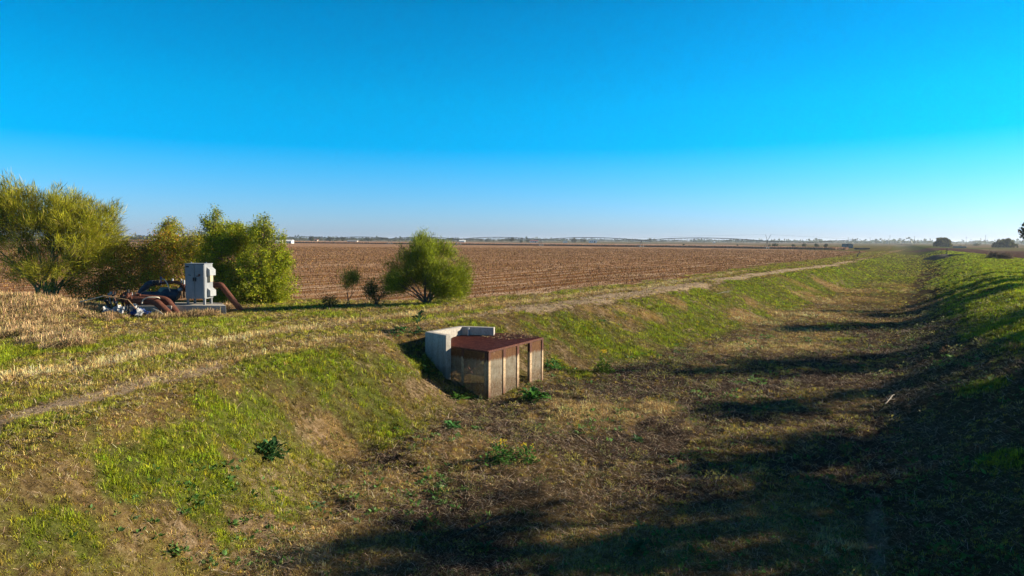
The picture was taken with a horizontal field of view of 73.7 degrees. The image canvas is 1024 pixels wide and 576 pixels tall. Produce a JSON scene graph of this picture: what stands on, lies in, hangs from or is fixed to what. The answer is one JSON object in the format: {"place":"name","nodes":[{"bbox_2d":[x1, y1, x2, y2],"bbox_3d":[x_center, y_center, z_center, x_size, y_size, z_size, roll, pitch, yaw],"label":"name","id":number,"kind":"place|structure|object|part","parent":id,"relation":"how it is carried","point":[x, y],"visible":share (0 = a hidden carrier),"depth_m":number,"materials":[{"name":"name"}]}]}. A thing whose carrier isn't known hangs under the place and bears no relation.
{"place":"outdoors","nodes":[
{"label":"outdoors","id":0,"kind":"place"},
{"bbox_2d":[0,290,235,349],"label":"tall dry grass","id":1,"kind":"structure","parent":0,"point":[18,306],"depth_m":31.34,"materials":[{"name":"beige plant"}]},
{"bbox_2d":[0,238,1023,575],"bbox_3d":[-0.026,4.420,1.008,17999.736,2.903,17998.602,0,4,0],"label":"ground","id":2,"kind":"structure","parent":0,"point":[46,484],"depth_m":17.89,"materials":[{"name":"brown plant"}]},
{"bbox_2d":[0,169,134,296],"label":"wispy tree","id":3,"kind":"object","parent":2,"relation":"on","point":[68,219],"visible":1,"depth_m":40.94,"materials":[{"name":"green plant"}]},
{"bbox_2d":[80,296,112,301],"bbox_3d":[-20.387,0.545,33.753,1.914,0.342,0.146,0,4,0],"label":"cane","id":4,"kind":"object","parent":2,"relation":"on","point":[94,298],"visible":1,"depth_m":33.74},
{"bbox_2d":[103,305,126,313],"bbox_3d":[-19.666,1.055,33.814,1.284,0.490,0.687,1,4,9],"label":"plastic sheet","id":5,"kind":"object","parent":2,"relation":"on","point":[119,309],"visible":0.91,"depth_m":33.67,"materials":[{"name":"white plastic"}]},
{"bbox_2d":[103,295,136,309],"bbox_3d":[-19.203,0.685,33.516,1.888,0.686,0.193,1,4,11],"label":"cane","id":6,"kind":"object","parent":2,"relation":"on","point":[120,298],"visible":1,"depth_m":33.54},
{"bbox_2d":[64,222,193,299],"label":"autumn shrub","id":7,"kind":"object","parent":2,"relation":"on","point":[152,260],"visible":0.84,"depth_m":42.91,"materials":[{"name":"green plant"}]},
{"bbox_2d":[127,292,134,314],"bbox_3d":[-19.038,0.773,34.061,0.143,1.153,0.384,2,4,25],"label":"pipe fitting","id":8,"kind":"object","parent":2,"relation":"on","point":[129,294],"visible":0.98,"depth_m":34.02,"materials":[{"name":"metal"}]},
{"bbox_2d":[135,307,143,315],"bbox_3d":[-18.234,1.187,33.458,0.440,0.468,0.675,0,4,0],"label":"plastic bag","id":9,"kind":"object","parent":2,"relation":"on","point":[139,312],"visible":0.99,"depth_m":33.34,"materials":[{"name":"white plastic"}]},
{"bbox_2d":[128,307,153,314],"bbox_3d":[-18.331,1.129,33.748,1.053,0.408,0.674,0,4,0],"label":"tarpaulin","id":10,"kind":"object","parent":2,"relation":"on","point":[134,312],"visible":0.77,"depth_m":33.59,"materials":[{"name":"blue plastic"}]},
{"bbox_2d":[125,296,173,314],"bbox_3d":[-18.122,0.933,34.209,2.462,1.153,0.544,1,4,5],"label":"outlet pipe","id":11,"kind":"object","parent":2,"relation":"on","point":[159,305],"visible":0.91,"depth_m":34.09,"materials":[{"name":"metal"}]},
{"bbox_2d":[124,304,176,314],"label":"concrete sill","id":12,"kind":"structure","parent":2,"relation":"on","point":[148,307],"depth_m":34.50,"materials":[{"name":"grey concrete"}]},
{"bbox_2d":[122,292,178,312],"bbox_3d":[-18.360,0.842,34.868,3.030,1.246,0.573,1,4,4],"label":"outlet pipe","id":13,"kind":"object","parent":12,"relation":"on","point":[166,301],"visible":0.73,"depth_m":34.74,"materials":[{"name":"brown metal"}]},
{"bbox_2d":[151,216,211,297],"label":"leafy shrub","id":14,"kind":"object","parent":2,"relation":"on","point":[189,250],"visible":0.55,"depth_m":44.07,"materials":[{"name":"green plant"}]},
{"bbox_2d":[137,279,243,311],"bbox_3d":[-17.285,0.392,36.799,5.901,1.779,0.589,1,4,4],"label":"pump pipework","id":15,"kind":"object","parent":2,"relation":"on","point":[147,285],"visible":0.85,"depth_m":36.67,"materials":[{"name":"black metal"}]},
{"bbox_2d":[175,302,225,313],"bbox_3d":[-16.643,1.195,36.090,3.761,0.704,1.700,0,4,0],"label":"concrete pad","id":16,"kind":"object","parent":2,"relation":"on","point":[184,306],"visible":0.27,"depth_m":35.23,"materials":[{"name":"grey concrete"}]},
{"bbox_2d":[141,286,182,303],"bbox_3d":[-18.579,0.436,36.166,2.266,1.056,0.679,1,4,10],"label":"pump","id":17,"kind":"object","parent":16,"relation":"on","point":[173,294],"visible":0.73,"depth_m":35.90,"materials":[{"name":"blue metal"}]},
{"bbox_2d":[184,262,215,304],"bbox_3d":[-16.401,-0.251,35.922,1.255,2.228,0.905,1,4,5],"label":"electrical cabinet","id":18,"kind":"object","parent":16,"relation":"on","point":[198,280],"visible":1,"depth_m":35.55,"materials":[{"name":"grey metal"}]},
{"bbox_3d":[-16.769,-0.336,35.531,0.486,1.748,0.074,1,4,5],"label":"door","id":19,"kind":"part","parent":18,"relation":"part of","materials":[{"name":"grey paint"}]},
{"bbox_3d":[-16.252,-0.330,35.486,0.486,1.748,0.074,1,4,5],"label":"door","id":20,"kind":"part","parent":18,"relation":"part of","materials":[{"name":"grey paint"}]},
{"bbox_2d":[190,203,262,302],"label":"willow tree","id":21,"kind":"object","parent":2,"relation":"on","point":[222,240],"visible":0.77,"depth_m":41.89,"materials":[{"name":"green plant"}]},
{"bbox_2d":[216,211,304,304],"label":"willow tree","id":22,"kind":"object","parent":2,"relation":"on","point":[261,282],"visible":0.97,"depth_m":41.44,"materials":[{"name":"green plant"}]},
{"bbox_2d":[256,435,292,462],"bbox_3d":[-5.667,3.719,15.800,0.895,0.429,1.066,3,5,33],"label":"dock plant","id":23,"kind":"object","parent":2,"relation":"on","point":[273,443],"visible":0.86,"depth_m":15.85,"materials":[{"name":"green plant"}]},
{"bbox_2d":[311,501,327,508],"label":"dock plant","id":24,"kind":"object","parent":2,"relation":"on","point":[322,503],"visible":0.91,"depth_m":14.76,"materials":[{"name":"green plant"}]},
{"bbox_2d":[317,291,342,307],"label":"shrub","id":25,"kind":"object","parent":2,"relation":"on","point":[331,302],"visible":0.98,"depth_m":37.68,"materials":[{"name":"green plant"}]},
{"bbox_2d":[336,265,366,304],"bbox_3d":[-9.211,-0.163,39.003,1.810,2.472,1.562,1,4,16],"label":"sapling","id":26,"kind":"object","parent":2,"relation":"on","point":[352,276],"visible":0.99,"depth_m":38.91,"materials":[{"name":"green plant"}]},
{"bbox_2d":[359,271,392,303],"bbox_3d":[-7.781,0.035,39.708,2.298,2.047,1.736,0,4,0],"label":"shrub","id":27,"kind":"object","parent":2,"relation":"on","point":[372,292],"visible":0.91,"depth_m":39.65,"materials":[{"name":"green plant"}]},
{"bbox_2d":[390,325,430,335],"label":"leafy weed","id":28,"kind":"object","parent":2,"relation":"on","point":[396,328],"visible":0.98,"depth_m":27.57,"materials":[{"name":"green plant"}]},
{"bbox_2d":[411,310,425,331],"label":"tall weed","id":29,"kind":"object","parent":2,"relation":"on","point":[419,316],"visible":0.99,"depth_m":27.95,"materials":[{"name":"green plant"}]},
{"bbox_2d":[413,520,427,530],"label":"dock plant","id":30,"kind":"object","parent":2,"relation":"on","point":[421,524],"visible":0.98,"depth_m":13.79,"materials":[{"name":"green plant"}]},
{"bbox_2d":[377,225,476,303],"bbox_3d":[-4.879,-1.220,39.160,6.009,4.791,4.409,0,4,0],"label":"feathery bush","id":31,"kind":"object","parent":2,"relation":"on","point":[420,263],"visible":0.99,"depth_m":38.53,"materials":[{"name":"green plant"}]},
{"bbox_2d":[422,364,435,374],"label":"leafy weed","id":32,"kind":"object","parent":2,"relation":"on","point":[425,368],"visible":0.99,"depth_m":24.92,"materials":[{"name":"green plant"}]},
{"bbox_2d":[11,240,847,249],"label":"standing crop","id":33,"kind":"object","parent":2,"relation":"on","point":[651,245],"visible":0.38,"depth_m":445.28,"materials":[{"name":"brown plant"}]},
{"bbox_2d":[0,246,867,300],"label":"field stubble","id":34,"kind":"object","parent":2,"relation":"on","point":[696,258],"visible":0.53,"depth_m":114.63,"materials":[{"name":"brown soil"}]},
{"bbox_2d":[444,420,462,429],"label":"dock plant","id":35,"kind":"object","parent":2,"relation":"on","point":[456,426],"visible":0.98,"depth_m":20.92,"materials":[{"name":"green plant"}]},
{"bbox_2d":[425,326,494,378],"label":"head wall","id":36,"kind":"structure","parent":2,"relation":"on","point":[438,347],"depth_m":26.07,"materials":[{"name":"concrete"}]},
{"bbox_2d":[449,391,471,400],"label":"dock plant","id":37,"kind":"object","parent":2,"relation":"on","point":[458,397],"visible":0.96,"depth_m":24.42,"materials":[{"name":"green plant"}]},
{"bbox_2d":[465,439,528,466],"bbox_3d":[-0.228,4.181,17.531,1.439,0.584,1.352,3,5,33],"label":"leafy weed","id":38,"kind":"object","parent":2,"relation":"on","point":[500,456],"visible":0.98,"depth_m":17.56,"materials":[{"name":"green plant"}]},
{"bbox_2d":[451,333,543,399],"bbox_3d":[-1.050,3.027,27.100,3.250,2.143,3.545,4,5,39],"label":"trash rack","id":39,"kind":"object","parent":2,"relation":"on","point":[489,346],"visible":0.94,"depth_m":25.68,"materials":[{"name":"brown metal"}]},
{"bbox_2d":[476,332,538,338],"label":"fallen leaves","id":40,"kind":"object","parent":39,"relation":"on","point":[526,335],"visible":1,"depth_m":27.53,"materials":[{"name":"brown plant"}]},
{"bbox_2d":[0,250,1023,575],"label":"green grass","id":41,"kind":"structure","parent":2,"relation":"on","point":[1008,276],"depth_m":20.83,"materials":[{"name":"green plant"}]},
{"bbox_2d":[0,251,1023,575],"bbox_3d":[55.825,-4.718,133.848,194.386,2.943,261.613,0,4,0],"label":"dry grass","id":42,"kind":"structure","parent":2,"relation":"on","point":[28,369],"depth_m":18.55,"materials":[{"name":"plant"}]},
{"bbox_2d":[22,234,1023,243],"bbox_3d":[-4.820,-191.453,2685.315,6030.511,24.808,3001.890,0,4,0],"label":"distant woods","id":43,"kind":"object","parent":2,"relation":"on","point":[911,241],"visible":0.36,"depth_m":1749.38,"materials":[{"name":"green plant"}]},
{"bbox_2d":[515,442,540,464],"bbox_3d":[0.404,4.251,17.781,0.677,0.481,0.818,-2,5,-29],"label":"leafy weed","id":44,"kind":"object","parent":2,"relation":"on","point":[526,452],"visible":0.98,"depth_m":17.78,"materials":[{"name":"green plant"}]},
{"bbox_2d":[35,306,1023,575],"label":"weed seedlings","id":45,"kind":"object","parent":2,"relation":"on","point":[681,530],"visible":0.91,"depth_m":13.98,"materials":[{"name":"green plant"}]},
{"bbox_2d":[517,386,551,403],"bbox_3d":[0.793,3.824,24.748,1.267,0.496,1.070,3,5,32],"label":"dock plant","id":46,"kind":"object","parent":2,"relation":"on","point":[533,393],"visible":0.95,"depth_m":24.64,"materials":[{"name":"green plant"}]},
{"bbox_2d":[544,358,570,369],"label":"leafy weed","id":47,"kind":"object","parent":2,"relation":"on","point":[554,365],"visible":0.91,"depth_m":29.00,"materials":[{"name":"green plant"}]},
{"bbox_2d":[275,235,857,248],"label":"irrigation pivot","id":48,"kind":"object","parent":2,"relation":"on","point":[581,237],"visible":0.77,"depth_m":406.18,"materials":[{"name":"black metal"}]},
{"bbox_2d":[590,349,614,374],"bbox_3d":[3.931,3.153,29.695,1.119,1.015,1.396,0,4,0],"label":"yellow flower bush","id":49,"kind":"object","parent":2,"relation":"on","point":[602,369],"visible":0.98,"depth_m":29.58,"materials":[{"name":"green plant"}]},
{"bbox_2d":[183,263,1023,575],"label":"weeds","id":50,"kind":"object","parent":2,"relation":"on","point":[553,449],"visible":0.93,"depth_m":17.81,"materials":[{"name":"green plant"}]},
{"bbox_2d":[623,536,649,552],"bbox_3d":[2.309,4.789,12.715,0.516,0.246,0.406,2,4,17],"label":"dock plant","id":51,"kind":"object","parent":2,"relation":"on","point":[634,545],"visible":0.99,"depth_m":12.70,"materials":[{"name":"green plant"}]},
{"bbox_2d":[630,433,643,442],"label":"leafy weed","id":52,"kind":"object","parent":2,"relation":"on","point":[635,438],"visible":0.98,"depth_m":19.76,"materials":[{"name":"green plant"}]},
{"bbox_2d":[932,237,952,246],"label":"field bush","id":53,"kind":"object","parent":2,"relation":"on","point":[942,242],"visible":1,"depth_m":489.13,"materials":[{"name":"green plant"}]},
{"bbox_2d":[923,248,963,259],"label":"check structure","id":54,"kind":"object","parent":2,"relation":"on","point":[939,256],"visible":0.77,"depth_m":162.99,"materials":[{"name":"grey concrete"}]},
{"bbox_2d":[985,251,1001,257],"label":"dry brush","id":55,"kind":"object","parent":2,"relation":"on","point":[993,255],"visible":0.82,"depth_m":138.51,"materials":[{"name":"brown plant"}]},
{"bbox_2d":[991,238,1017,247],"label":"field bush","id":56,"kind":"object","parent":2,"relation":"on","point":[1006,243],"visible":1,"depth_m":473.56,"materials":[{"name":"green plant"}]},
{"bbox_2d":[996,251,1015,258],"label":"dry brush","id":57,"kind":"object","parent":2,"relation":"on","point":[1005,256],"visible":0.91,"depth_m":130.26,"materials":[{"name":"brown plant"}]},
{"bbox_2d":[1018,223,1023,241],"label":"edge tree","id":58,"kind":"object","parent":2,"relation":"on","point":[1022,233],"visible":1,"depth_m":59.93,"materials":[{"name":"green plant"}]},
{"bbox_2d":[0,0,1023,241],"label":"sky","id":59,"kind":"structure","parent":0,"point":[869,120],"materials":[{"name":"blue"}]}
]}

